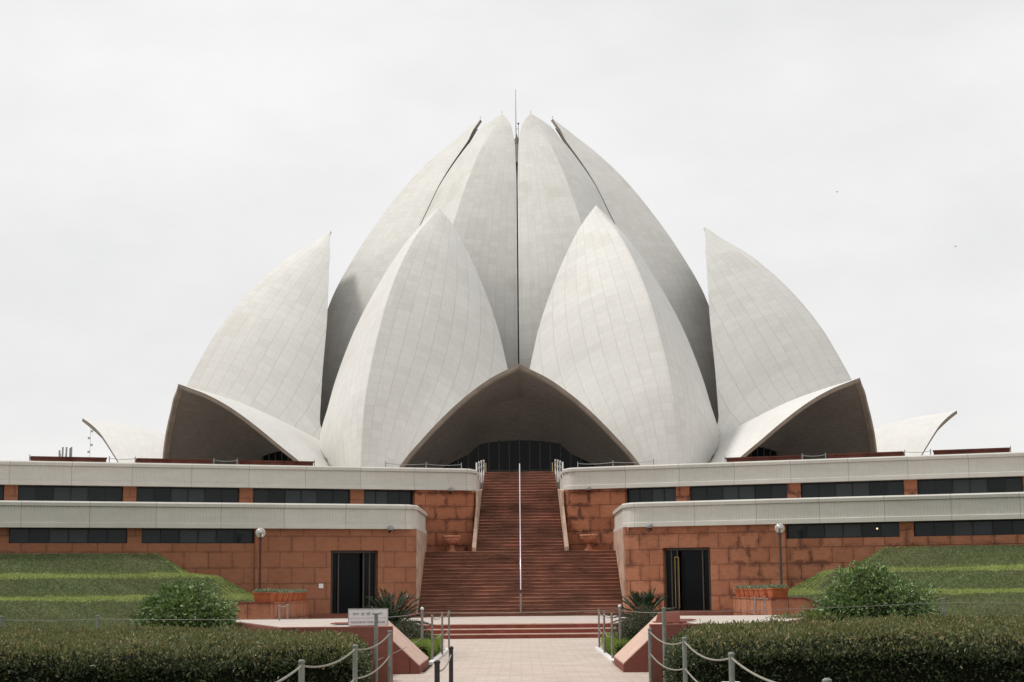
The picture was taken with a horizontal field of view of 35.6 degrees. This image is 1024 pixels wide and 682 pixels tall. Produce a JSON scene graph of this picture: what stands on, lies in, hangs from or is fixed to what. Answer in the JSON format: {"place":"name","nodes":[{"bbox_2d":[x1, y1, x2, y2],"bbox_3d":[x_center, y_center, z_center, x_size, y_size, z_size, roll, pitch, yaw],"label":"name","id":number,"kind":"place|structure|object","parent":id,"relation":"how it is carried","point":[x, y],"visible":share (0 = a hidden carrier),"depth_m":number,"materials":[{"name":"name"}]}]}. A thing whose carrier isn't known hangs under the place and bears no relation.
{"place":"outdoors","nodes":[
{"label":"outdoors","id":0,"kind":"place"},
{"bbox_2d":[0,552,254,629],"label":"grass bank","id":1,"kind":"structure","parent":0,"point":[15,567],"depth_m":56.56,"materials":[{"name":"green plant"}]},
{"bbox_2d":[256,530,264,588],"bbox_3d":[-9.424,8.784,59.609,0.370,3.585,0.370,-1,-9,0],"label":"globe lamp","id":2,"kind":"object","parent":1,"relation":"on","point":[260,538],"visible":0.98,"depth_m":59.68,"materials":[{"name":"white metal"}]},
{"bbox_2d":[0,0,1023,461],"label":"sky","id":3,"kind":"structure","parent":0,"point":[160,159],"materials":[{"name":"white"}]},
{"bbox_2d":[393,638,648,681],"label":"path","id":4,"kind":"structure","parent":0,"point":[537,660],"depth_m":33.71,"materials":[{"name":"beige stone"}]},
{"bbox_2d":[276,630,391,681],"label":"rope fence","id":5,"kind":"object","parent":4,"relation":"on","point":[300,669],"visible":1,"depth_m":16.86,"materials":[{"name":"grey metal"}]},
{"bbox_2d":[434,646,453,681],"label":"rope fence","id":6,"kind":"object","parent":4,"relation":"on","point":[437,670],"visible":1,"depth_m":15.30,"materials":[{"name":"grey metal"}]},
{"bbox_2d":[648,628,831,681],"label":"rope fence","id":7,"kind":"object","parent":4,"relation":"on","point":[731,659],"visible":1,"depth_m":18.30,"materials":[{"name":"grey metal"}]},
{"bbox_2d":[402,615,725,638],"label":"plaza","id":8,"kind":"structure","parent":0,"point":[499,627],"depth_m":51.00,"materials":[{"name":"beige stone"}]},
{"bbox_2d":[418,471,623,616],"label":"staircase","id":9,"kind":"structure","parent":8,"relation":"on","point":[485,576],"depth_m":67.90,"materials":[{"name":"red stone"}]},
{"bbox_2d":[442,535,460,551],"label":"stone urn","id":10,"kind":"object","parent":9,"relation":"on","point":[451,540],"visible":0.98,"depth_m":70.15,"materials":[{"name":"orange stone"}]},
{"bbox_2d":[476,460,484,482],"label":"chain railing","id":11,"kind":"object","parent":9,"relation":"on","point":[479,466],"visible":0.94,"depth_m":75.78,"materials":[{"name":"silver metal"}]},
{"bbox_2d":[519,463,521,611],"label":"handrail","id":12,"kind":"object","parent":9,"relation":"on","point":[520,541],"visible":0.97,"depth_m":68.64,"materials":[{"name":"metal"}]},
{"bbox_2d":[555,459,562,481],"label":"chain railing","id":13,"kind":"object","parent":9,"relation":"on","point":[558,464],"visible":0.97,"depth_m":76.16,"materials":[{"name":"silver metal"}]},
{"bbox_2d":[579,534,597,549],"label":"stone urn","id":14,"kind":"object","parent":9,"relation":"on","point":[588,539],"visible":0.96,"depth_m":70.12,"materials":[{"name":"orange stone"}]},
{"bbox_2d":[805,610,823,621],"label":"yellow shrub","id":15,"kind":"object","parent":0,"point":[819,614],"visible":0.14,"depth_m":30.08,"materials":[{"name":"green plant"}]},
{"bbox_2d":[787,544,1023,616],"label":"grass bank","id":16,"kind":"structure","parent":0,"point":[970,575],"depth_m":56.83,"materials":[{"name":"green plant"}]},
{"bbox_2d":[775,523,784,583],"bbox_3d":[10.045,8.606,59.531,0.370,3.585,0.370,-1,-9,0],"label":"globe lamp","id":17,"kind":"object","parent":16,"relation":"on","point":[780,558],"visible":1,"depth_m":59.60,"materials":[{"name":"grey metal"}]},
{"label":"ground","id":18,"kind":"structure","parent":0,"visible":0},
{"bbox_2d":[58,447,71,456],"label":"antenna tower","id":19,"kind":"structure","parent":18,"relation":"on","point":[70,452],"depth_m":150.10,"materials":[{"name":"grey metal"}]},
{"bbox_2d":[87,428,92,452],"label":"radio mast","id":20,"kind":"object","parent":18,"relation":"on","point":[90,439],"visible":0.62,"depth_m":150.55,"materials":[{"name":"white metal"}]},
{"bbox_2d":[125,575,240,631],"bbox_3d":[-6.303,5.509,30.557,2.112,2.044,2.313,6,-11,-35],"label":"leafy bush","id":21,"kind":"object","parent":18,"relation":"on","point":[174,600],"visible":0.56,"depth_m":30.14,"materials":[{"name":"green plant"}]},
{"bbox_2d":[0,622,373,681],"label":"hedge","id":22,"kind":"object","parent":18,"relation":"on","point":[132,653],"visible":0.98,"depth_m":19.89,"materials":[{"name":"green plant"}]},
{"bbox_2d":[0,607,423,681],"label":"wire fence","id":23,"kind":"object","parent":18,"relation":"on","point":[376,659],"visible":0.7,"depth_m":26.64,"materials":[{"name":"grey metal"}]},
{"bbox_2d":[423,610,605,612],"bbox_3d":[0.204,6.187,36.483,4.520,0.051,0.012,-1,-9,0],"label":"barrier wire","id":24,"kind":"object","parent":23,"relation":"attached to","point":[499,612],"visible":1,"depth_m":36.48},
{"bbox_2d":[188,623,248,630],"bbox_3d":[-5.199,5.824,30.112,2.638,1.025,1.690,-1,-9,0],"label":"hedge","id":25,"kind":"object","parent":18,"relation":"on","point":[239,626],"visible":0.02,"depth_m":29.96,"materials":[{"name":"green plant"}]},
{"bbox_2d":[0,460,482,618],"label":"terrace wing","id":26,"kind":"structure","parent":18,"relation":"on","point":[327,527],"depth_m":63.31,"materials":[{"name":"brown stone"}]},
{"bbox_2d":[0,485,3,500],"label":"window","id":27,"kind":"structure","parent":26,"relation":"in","point":[1,486],"depth_m":65.37,"materials":[{"name":"glass"}]},
{"bbox_2d":[9,528,126,542],"bbox_3d":[-16.604,7.287,59.728,4.243,0.560,0.060,3,-9,-20],"label":"window","id":28,"kind":"structure","parent":26,"relation":"in","point":[21,535],"depth_m":59.71,"materials":[{"name":"glass"}]},
{"bbox_2d":[30,456,106,461],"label":"roof planter","id":29,"kind":"object","parent":26,"relation":"on","point":[69,459],"visible":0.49,"depth_m":66.98,"materials":[{"name":"red stone"}]},
{"bbox_2d":[18,486,122,501],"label":"window","id":30,"kind":"structure","parent":26,"relation":"in","point":[25,493],"depth_m":66.26,"materials":[{"name":"glass"}]},
{"bbox_2d":[136,458,211,463],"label":"roof planter","id":31,"kind":"object","parent":26,"relation":"on","point":[180,461],"visible":0.42,"depth_m":68.43,"materials":[{"name":"red stone"}]},
{"bbox_2d":[136,487,238,502],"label":"window","id":32,"kind":"structure","parent":26,"relation":"in","point":[143,494],"depth_m":67.90,"materials":[{"name":"glass"}]},
{"bbox_2d":[142,528,252,542],"bbox_3d":[-12.075,7.497,61.336,4.243,0.560,0.060,3,-9,-20],"label":"window","id":33,"kind":"structure","parent":26,"relation":"in","point":[149,535],"depth_m":61.31,"materials":[{"name":"glass"}]},
{"bbox_2d":[29,455,461,467],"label":"terrace railing","id":34,"kind":"object","parent":26,"relation":"on","point":[314,462],"visible":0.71,"depth_m":70.65,"materials":[{"name":"grey metal"}]},
{"bbox_2d":[236,460,313,465],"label":"roof planter","id":35,"kind":"object","parent":26,"relation":"on","point":[269,462],"visible":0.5,"depth_m":69.88,"materials":[{"name":"red stone"}]},
{"bbox_2d":[253,489,348,503],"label":"window","id":36,"kind":"structure","parent":26,"relation":"in","point":[313,496],"depth_m":69.54,"materials":[{"name":"glass"}]},
{"bbox_2d":[330,551,375,612],"bbox_3d":[-6.353,9.552,63.230,1.905,2.440,0.310,3,-9,-20],"label":"door","id":37,"kind":"structure","parent":26,"relation":"in","point":[348,565],"depth_m":63.30,"materials":[{"name":"black glass"}]},
{"bbox_2d":[364,490,411,504],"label":"window","id":38,"kind":"structure","parent":26,"relation":"in","point":[370,496],"depth_m":70.84,"materials":[{"name":"glass"}]},
{"bbox_2d":[223,600,308,618],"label":"planter wall","id":39,"kind":"structure","parent":18,"relation":"on","point":[267,610],"depth_m":52.32,"materials":[{"name":"stone"}]},
{"bbox_2d":[252,588,275,601],"bbox_3d":[-8.144,8.352,52.526,0.697,0.456,1.186,-1,-9,0],"label":"planter box","id":40,"kind":"object","parent":39,"relation":"on","point":[264,595],"visible":1,"depth_m":52.02,"materials":[{"name":"ceramic"}]},
{"bbox_2d":[272,588,283,601],"bbox_3d":[-8.155,8.656,54.349,0.698,0.462,1.161,-1,-9,0],"label":"planter box","id":41,"kind":"object","parent":39,"relation":"on","point":[278,596],"visible":0.31,"depth_m":54.02,"materials":[{"name":"ceramic"}]},
{"bbox_2d":[280,589,288,601],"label":"planter box","id":42,"kind":"object","parent":39,"relation":"on","point":[285,595],"visible":0.21,"depth_m":55.46,"materials":[{"name":"ceramic"}]},
{"bbox_2d":[281,588,298,600],"bbox_3d":[-8.125,9.213,57.953,0.671,0.460,1.191,-1,-9,0],"label":"planter box","id":43,"kind":"object","parent":39,"relation":"on","point":[295,595],"visible":0.19,"depth_m":57.92,"materials":[{"name":"ceramic"}]},
{"bbox_2d":[285,588,294,600],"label":"planter box","id":44,"kind":"object","parent":39,"relation":"on","point":[290,596],"visible":0.23,"depth_m":56.70,"materials":[{"name":"ceramic"}]},
{"bbox_2d":[288,588,302,600],"bbox_3d":[-8.143,9.405,59.178,0.688,0.455,1.154,-1,-9,0],"label":"planter box","id":45,"kind":"object","parent":39,"relation":"on","point":[299,596],"visible":0.23,"depth_m":59.07,"materials":[{"name":"ceramic"}]},
{"bbox_2d":[295,588,306,599],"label":"planter box","id":46,"kind":"object","parent":39,"relation":"on","point":[304,593],"visible":0.24,"depth_m":60.21,"materials":[{"name":"ceramic"}]},
{"bbox_2d":[236,619,428,681],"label":"stone platform","id":47,"kind":"structure","parent":18,"relation":"on","point":[411,658],"depth_m":29.10,"materials":[{"name":"stone"}]},
{"bbox_2d":[278,604,288,619],"bbox_3d":[-4.605,5.465,32.168,0.048,0.300,2.052,0,-9,-3],"label":"railing","id":48,"kind":"object","parent":47,"relation":"on","point":[287,610],"visible":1,"depth_m":32.52,"materials":[{"name":"grey metal"}]},
{"bbox_2d":[330,622,347,623],"bbox_3d":[-2.842,4.949,27.988,0.600,0.014,0.800,-1,-9,0],"label":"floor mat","id":49,"kind":"object","parent":47,"relation":"on","point":[339,623],"visible":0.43,"depth_m":27.59,"materials":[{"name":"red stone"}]},
{"bbox_2d":[348,608,387,625],"bbox_3d":[-2.365,4.537,26.221,0.659,0.280,0.043,-1,-9,0],"label":"notice sign","id":50,"kind":"object","parent":47,"relation":"on","point":[361,616],"visible":0.93,"depth_m":26.21,"materials":[{"name":"white paint"}]},
{"bbox_2d":[364,587,435,628],"bbox_3d":[-3.092,7.048,40.390,2.497,1.646,2.577,-1,-9,0],"label":"cycad","id":51,"kind":"object","parent":18,"relation":"on","point":[400,603],"visible":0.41,"depth_m":40.27,"materials":[{"name":"green plant"}]},
{"bbox_2d":[391,616,436,640],"bbox_3d":[-2.509,7.034,37.657,1.476,1.082,2.520,-1,-9,0],"label":"round bush","id":52,"kind":"object","parent":18,"relation":"on","point":[406,628],"visible":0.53,"depth_m":37.56,"materials":[{"name":"green plant"}]},
{"bbox_2d":[409,634,444,660],"bbox_3d":[-2.093,7.249,37.936,0.830,0.543,6.094,-1,-9,0],"label":"hedge","id":53,"kind":"object","parent":18,"relation":"on","point":[424,646],"visible":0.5,"depth_m":35.94,"materials":[{"name":"green plant"}]},
{"bbox_2d":[429,648,448,664],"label":"kerb","id":54,"kind":"structure","parent":18,"relation":"on","point":[439,656],"depth_m":36.44,"materials":[{"name":"white paint"}]},
{"bbox_2d":[431,611,449,659],"bbox_3d":[-1.668,7.006,38.036,0.099,1.046,6.361,-1,-9,1],"label":"rope fence","id":55,"kind":"object","parent":54,"relation":"on","point":[441,617],"visible":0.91,"depth_m":37.75,"materials":[{"name":"grey metal"}]},
{"bbox_2d":[479,472,559,488],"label":"terrace","id":56,"kind":"structure","parent":18,"relation":"on","point":[557,484],"depth_m":78.54,"materials":[{"name":"beige stone"}]},
{"bbox_2d":[82,89,956,472],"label":"petal temple","id":57,"kind":"structure","parent":56,"relation":"on","point":[530,297],"depth_m":116.59,"materials":[{"name":"stone"}]},
{"bbox_2d":[595,647,613,663],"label":"kerb","id":58,"kind":"structure","parent":18,"relation":"on","point":[606,655],"depth_m":36.73,"materials":[{"name":"white paint"}]},
{"bbox_2d":[598,609,613,657],"bbox_3d":[2.203,6.971,38.020,0.089,1.046,6.360,-1,-9,0],"label":"rope fence","id":59,"kind":"object","parent":58,"relation":"on","point":[604,633],"visible":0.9,"depth_m":37.73,"materials":[{"name":"grey metal"}]},
{"bbox_2d":[600,631,631,655],"bbox_3d":[2.597,7.332,38.592,0.795,0.501,5.903,-1,-9,0],"label":"hedge","id":60,"kind":"object","parent":18,"relation":"on","point":[617,647],"visible":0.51,"depth_m":36.97,"materials":[{"name":"green plant"}]},
{"bbox_2d":[609,603,659,641],"bbox_3d":[3.056,6.946,37.312,1.541,1.639,2.988,-1,-9,0],"label":"round bush","id":61,"kind":"object","parent":18,"relation":"on","point":[638,623],"visible":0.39,"depth_m":36.81,"materials":[{"name":"green plant"}]},
{"bbox_2d":[608,588,674,632],"bbox_3d":[3.556,7.487,43.405,2.116,1.586,2.169,-1,-9,0],"label":"cycad","id":62,"kind":"object","parent":18,"relation":"on","point":[647,598],"visible":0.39,"depth_m":43.32,"materials":[{"name":"green plant"}]},
{"bbox_2d":[614,615,806,681],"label":"stone platform","id":63,"kind":"structure","parent":18,"relation":"on","point":[631,655],"depth_m":30.01,"materials":[{"name":"stone"}]},
{"bbox_2d":[652,611,685,622],"bbox_3d":[2.636,4.624,26.744,0.530,0.183,0.500,-1,-9,0],"label":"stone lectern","id":64,"kind":"object","parent":63,"relation":"on","point":[672,617],"visible":0.89,"depth_m":26.64,"materials":[{"name":"red stone"}]},
{"bbox_2d":[754,596,765,614],"bbox_3d":[5.046,5.383,32.432,0.352,0.380,0.047,7,-12,-40],"label":"railing","id":65,"kind":"object","parent":63,"relation":"on","point":[755,598],"visible":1,"depth_m":32.47,"materials":[{"name":"grey metal"}]},
{"bbox_2d":[733,597,824,614],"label":"planter wall","id":66,"kind":"structure","parent":18,"relation":"on","point":[790,604],"depth_m":51.88,"materials":[{"name":"stone"}]},
{"bbox_2d":[734,584,742,596],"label":"planter box","id":67,"kind":"object","parent":66,"relation":"on","point":[737,587],"visible":0.28,"depth_m":60.21,"materials":[{"name":"ceramic"}]},
{"bbox_2d":[739,585,753,596],"bbox_3d":[8.801,9.247,59.099,0.706,0.459,1.204,-1,-9,0],"label":"planter box","id":68,"kind":"object","parent":66,"relation":"on","point":[742,593],"visible":0.25,"depth_m":59.06,"materials":[{"name":"ceramic"}]},
{"bbox_2d":[743,585,758,596],"bbox_3d":[8.764,9.065,57.906,0.682,0.454,1.133,-1,-9,0],"label":"planter box","id":69,"kind":"object","parent":66,"relation":"on","point":[746,590],"visible":0.26,"depth_m":57.79,"materials":[{"name":"ceramic"}]},
{"bbox_2d":[748,585,755,596],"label":"planter box","id":70,"kind":"object","parent":66,"relation":"on","point":[751,591],"visible":0.29,"depth_m":56.59,"materials":[{"name":"ceramic"}]},
{"bbox_2d":[752,584,766,597],"bbox_3d":[8.745,8.691,55.490,0.705,0.458,1.158,-1,-9,0],"label":"planter box","id":71,"kind":"object","parent":66,"relation":"on","point":[756,591],"visible":0.22,"depth_m":55.39,"materials":[{"name":"ceramic"}]},
{"bbox_2d":[758,584,767,597],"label":"planter box","id":72,"kind":"object","parent":66,"relation":"on","point":[762,589],"visible":0.34,"depth_m":53.98,"materials":[{"name":"ceramic"}]},
{"bbox_2d":[766,584,788,596],"bbox_3d":[8.734,8.199,52.462,0.683,0.455,1.175,-1,-9,0],"label":"planter box","id":73,"kind":"object","parent":66,"relation":"on","point":[778,590],"visible":1,"depth_m":51.95,"materials":[{"name":"ceramic"}]},
{"bbox_2d":[557,452,1023,615],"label":"terrace wing","id":74,"kind":"structure","parent":18,"relation":"on","point":[709,541],"depth_m":63.25,"materials":[{"name":"brown stone"}]},
{"bbox_2d":[627,487,675,502],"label":"window","id":75,"kind":"structure","parent":74,"relation":"in","point":[638,494],"depth_m":70.79,"materials":[{"name":"glass"}]},
{"bbox_2d":[665,548,711,609],"bbox_3d":[7.017,9.421,63.118,1.905,2.440,0.436,-4,-9,20],"label":"door","id":76,"kind":"structure","parent":74,"relation":"in","point":[695,579],"depth_m":63.24,"materials":[{"name":"black glass"}]},
{"bbox_2d":[691,484,787,500],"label":"window","id":77,"kind":"structure","parent":74,"relation":"in","point":[771,491],"depth_m":69.46,"materials":[{"name":"glass"}]},
{"bbox_2d":[726,455,803,461],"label":"roof planter","id":78,"kind":"object","parent":74,"relation":"on","point":[764,458],"visible":0.42,"depth_m":69.80,"materials":[{"name":"red stone"}]},
{"bbox_2d":[577,446,1010,466],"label":"terrace railing","id":79,"kind":"object","parent":74,"relation":"on","point":[725,458],"visible":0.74,"depth_m":70.06,"materials":[{"name":"grey metal"}]},
{"bbox_2d":[787,522,899,538],"bbox_3d":[12.706,7.271,61.236,4.243,0.560,0.060,-4,-9,20],"label":"window","id":80,"kind":"structure","parent":74,"relation":"in","point":[868,529],"depth_m":61.22,"materials":[{"name":"glass"}]},
{"bbox_2d":[801,480,903,497],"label":"window","id":81,"kind":"structure","parent":74,"relation":"in","point":[870,488],"depth_m":67.78,"materials":[{"name":"glass"}]},
{"bbox_2d":[827,451,903,458],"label":"roof planter","id":82,"kind":"object","parent":74,"relation":"on","point":[868,454],"visible":0.43,"depth_m":68.30,"materials":[{"name":"red stone"}]},
{"bbox_2d":[914,519,1023,535],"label":"window","id":83,"kind":"structure","parent":74,"relation":"in","point":[1008,526],"depth_m":59.64,"materials":[{"name":"glass"}]},
{"bbox_2d":[918,477,1022,494],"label":"window","id":84,"kind":"structure","parent":74,"relation":"in","point":[1002,484],"depth_m":66.13,"materials":[{"name":"glass"}]},
{"bbox_2d":[933,447,1009,454],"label":"roof planter","id":85,"kind":"object","parent":74,"relation":"on","point":[971,451],"visible":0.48,"depth_m":66.81,"materials":[{"name":"red stone"}]},
{"bbox_2d":[618,598,971,681],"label":"wire fence","id":86,"kind":"object","parent":18,"relation":"on","point":[664,612],"visible":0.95,"depth_m":26.27,"materials":[{"name":"grey metal"}]},
{"bbox_2d":[767,610,850,624],"bbox_3d":[5.668,5.647,29.972,1.957,1.174,1.507,-1,-9,0],"label":"hedge","id":87,"kind":"object","parent":18,"relation":"on","point":[789,616],"visible":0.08,"depth_m":29.87,"materials":[{"name":"green plant"}]},
{"bbox_2d":[662,611,1023,681],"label":"hedge","id":88,"kind":"object","parent":18,"relation":"on","point":[938,647],"visible":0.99,"depth_m":20.15,"materials":[{"name":"green plant"}]},
{"bbox_2d":[796,559,948,621],"bbox_3d":[6.816,5.420,30.668,2.877,2.444,2.450,-1,-9,0],"label":"leafy bush","id":89,"kind":"object","parent":18,"relation":"on","point":[871,587],"visible":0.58,"depth_m":30.16,"materials":[{"name":"green plant"}]}
]}

